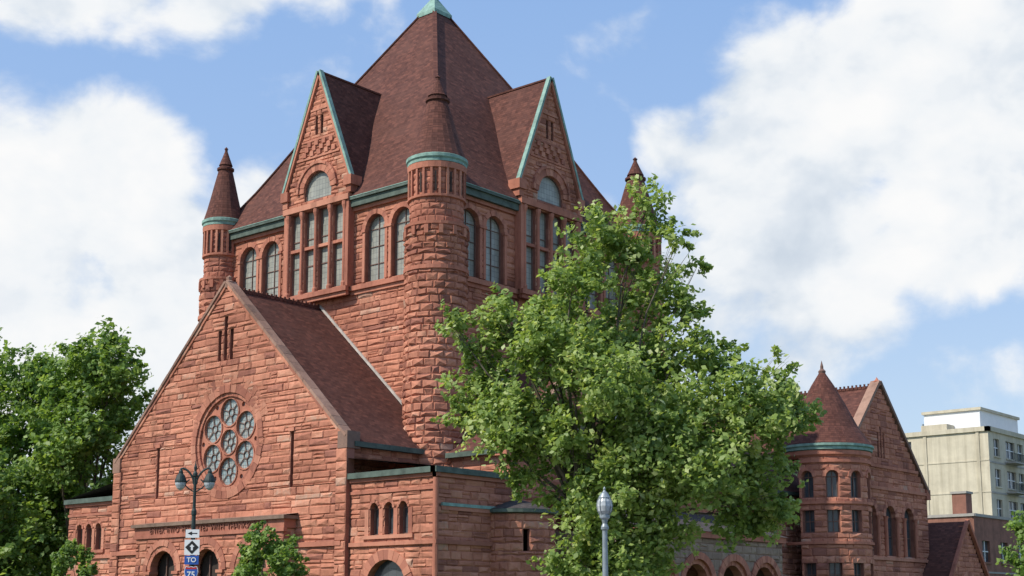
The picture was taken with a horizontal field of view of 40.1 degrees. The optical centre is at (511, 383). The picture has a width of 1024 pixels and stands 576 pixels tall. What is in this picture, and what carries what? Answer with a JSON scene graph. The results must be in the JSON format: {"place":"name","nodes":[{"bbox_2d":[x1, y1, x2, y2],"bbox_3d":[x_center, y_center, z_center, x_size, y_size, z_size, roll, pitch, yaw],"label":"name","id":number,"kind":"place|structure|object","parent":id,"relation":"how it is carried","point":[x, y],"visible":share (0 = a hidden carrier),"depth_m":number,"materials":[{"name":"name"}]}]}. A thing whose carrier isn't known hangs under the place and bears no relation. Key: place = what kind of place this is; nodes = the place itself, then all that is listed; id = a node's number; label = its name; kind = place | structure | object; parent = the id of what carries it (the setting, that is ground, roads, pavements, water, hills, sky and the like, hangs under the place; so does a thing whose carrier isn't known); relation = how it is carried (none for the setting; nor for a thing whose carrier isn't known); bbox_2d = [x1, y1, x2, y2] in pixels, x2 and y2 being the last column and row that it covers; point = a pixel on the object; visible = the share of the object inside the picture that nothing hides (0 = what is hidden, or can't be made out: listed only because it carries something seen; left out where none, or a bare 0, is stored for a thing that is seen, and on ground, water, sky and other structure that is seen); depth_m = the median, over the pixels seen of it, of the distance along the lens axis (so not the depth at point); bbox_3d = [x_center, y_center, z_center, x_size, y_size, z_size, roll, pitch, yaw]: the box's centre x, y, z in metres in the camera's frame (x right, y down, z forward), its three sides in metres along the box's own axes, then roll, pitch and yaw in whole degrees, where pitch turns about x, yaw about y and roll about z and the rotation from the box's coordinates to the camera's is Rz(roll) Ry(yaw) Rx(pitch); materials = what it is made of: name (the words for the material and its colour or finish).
{"place":"outdoors","nodes":[
{"label":"outdoors","id":0,"kind":"place"},
{"bbox_2d":[64,0,787,575],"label":"stone church","id":1,"kind":"structure","parent":0,"point":[426,166],"depth_m":72.97,"materials":[{"name":"stone"}]},
{"bbox_2d":[81,171,657,575],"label":"window frames","id":2,"kind":"structure","parent":1,"relation":"in","point":[404,508],"depth_m":76.37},
{"bbox_2d":[91,124,663,575],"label":"window glass","id":3,"kind":"structure","parent":1,"relation":"in","point":[319,186],"depth_m":75.60,"materials":[{"name":"grey glass"}]},
{"bbox_2d":[0,0,1023,489],"label":"sky","id":4,"kind":"structure","parent":0,"point":[850,173],"materials":[{"name":"blue"}]},
{"bbox_2d":[905,407,1023,517],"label":"cream apartment building","id":5,"kind":"structure","parent":0,"point":[978,452],"depth_m":153.79,"materials":[{"name":"beige concrete"}]},
{"bbox_2d":[909,439,1023,517],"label":"windows","id":6,"kind":"structure","parent":5,"relation":"in","point":[1009,449],"depth_m":155.04,"materials":[{"name":"grey glass"}]},
{"bbox_2d":[928,491,1023,575],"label":"brown brick building","id":7,"kind":"structure","parent":0,"point":[991,532],"depth_m":126.76,"materials":[{"name":"brick"}]},
{"bbox_2d":[982,541,1022,564],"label":"windows","id":8,"kind":"structure","parent":7,"relation":"in","point":[984,543],"depth_m":126.72,"materials":[{"name":"grey glass"}]},
{"bbox_3d":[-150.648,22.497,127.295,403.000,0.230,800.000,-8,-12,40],"label":"pavement","id":9,"kind":"structure","parent":0,"visible":0},
{"bbox_2d":[596,486,612,575],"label":"acorn street lamp","id":10,"kind":"object","parent":9,"relation":"on","point":[604,505],"visible":1,"depth_m":35.80,"materials":[{"name":"silver metal"}]},
{"label":"ground","id":11,"kind":"structure","parent":0,"visible":0},
{"bbox_2d":[0,444,49,575],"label":"tall tree","id":12,"kind":"object","parent":11,"relation":"on","point":[12,550],"visible":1,"depth_m":87.25,"materials":[{"name":"green plant"}]},
{"bbox_2d":[0,327,111,575],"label":"tall tree","id":13,"kind":"object","parent":11,"relation":"on","point":[13,429],"visible":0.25,"depth_m":96.24,"materials":[{"name":"green plant"}]},
{"bbox_2d":[50,538,99,575],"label":"tree","id":14,"kind":"object","parent":11,"relation":"on","point":[68,551],"visible":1,"depth_m":67.23,"materials":[{"name":"green plant"}]},
{"bbox_2d":[5,315,156,575],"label":"tall tree","id":15,"kind":"object","parent":11,"relation":"on","point":[99,377],"visible":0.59,"depth_m":92.04,"materials":[{"name":"green plant"}]},
{"bbox_2d":[175,462,215,566],"bbox_3d":[-13.139,7.049,57.618,1.698,7.950,0.510,0,-9,1],"label":"twin street lamp","id":16,"kind":"object","parent":11,"relation":"on","point":[181,481],"visible":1,"depth_m":57.98,"materials":[{"name":"metal"}]},
{"bbox_2d":[184,529,199,575],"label":"route signs","id":17,"kind":"object","parent":16,"relation":"attached to","point":[191,547],"visible":1,"depth_m":57.51,"materials":[{"name":"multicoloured metal"}]},
{"bbox_2d":[231,520,309,575],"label":"tree","id":18,"kind":"object","parent":11,"relation":"on","point":[278,557],"visible":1,"depth_m":56.06,"materials":[{"name":"green plant"}]},
{"bbox_2d":[429,173,827,575],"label":"street tree","id":19,"kind":"object","parent":11,"relation":"on","point":[663,448],"visible":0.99,"depth_m":44.43,"materials":[{"name":"green plant"}]},
{"bbox_2d":[720,389,983,575],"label":"walls","id":20,"kind":"structure","parent":11,"relation":"on","point":[879,429],"depth_m":91.85,"materials":[{"name":"stone"}]},
{"bbox_2d":[776,360,873,496],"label":"roof trim","id":21,"kind":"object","parent":20,"relation":"on","point":[830,446],"visible":0.56,"depth_m":84.55,"materials":[{"name":"teal metal"}]},
{"bbox_2d":[769,470,911,575],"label":"window frames","id":22,"kind":"structure","parent":20,"relation":"in","point":[854,521],"depth_m":84.41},
{"bbox_2d":[700,373,984,575],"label":"tile roofs","id":23,"kind":"structure","parent":20,"relation":"on","point":[840,406],"depth_m":87.43,"materials":[{"name":"tile"}]},
{"bbox_2d":[805,472,909,575],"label":"window glass","id":24,"kind":"object","parent":20,"relation":"attached to","point":[830,518],"visible":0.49,"depth_m":84.35,"materials":[{"name":"black glass"}]},
{"bbox_2d":[753,377,989,575],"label":"dressed stone trim","id":25,"kind":"structure","parent":20,"relation":"attached to","point":[875,385],"depth_m":92.86,"materials":[{"name":"stone"}]},
{"bbox_2d":[995,510,1023,575],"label":"roadside tree","id":26,"kind":"object","parent":11,"relation":"on","point":[1018,529],"visible":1,"depth_m":110.80,"materials":[{"name":"green plant"}]}
]}

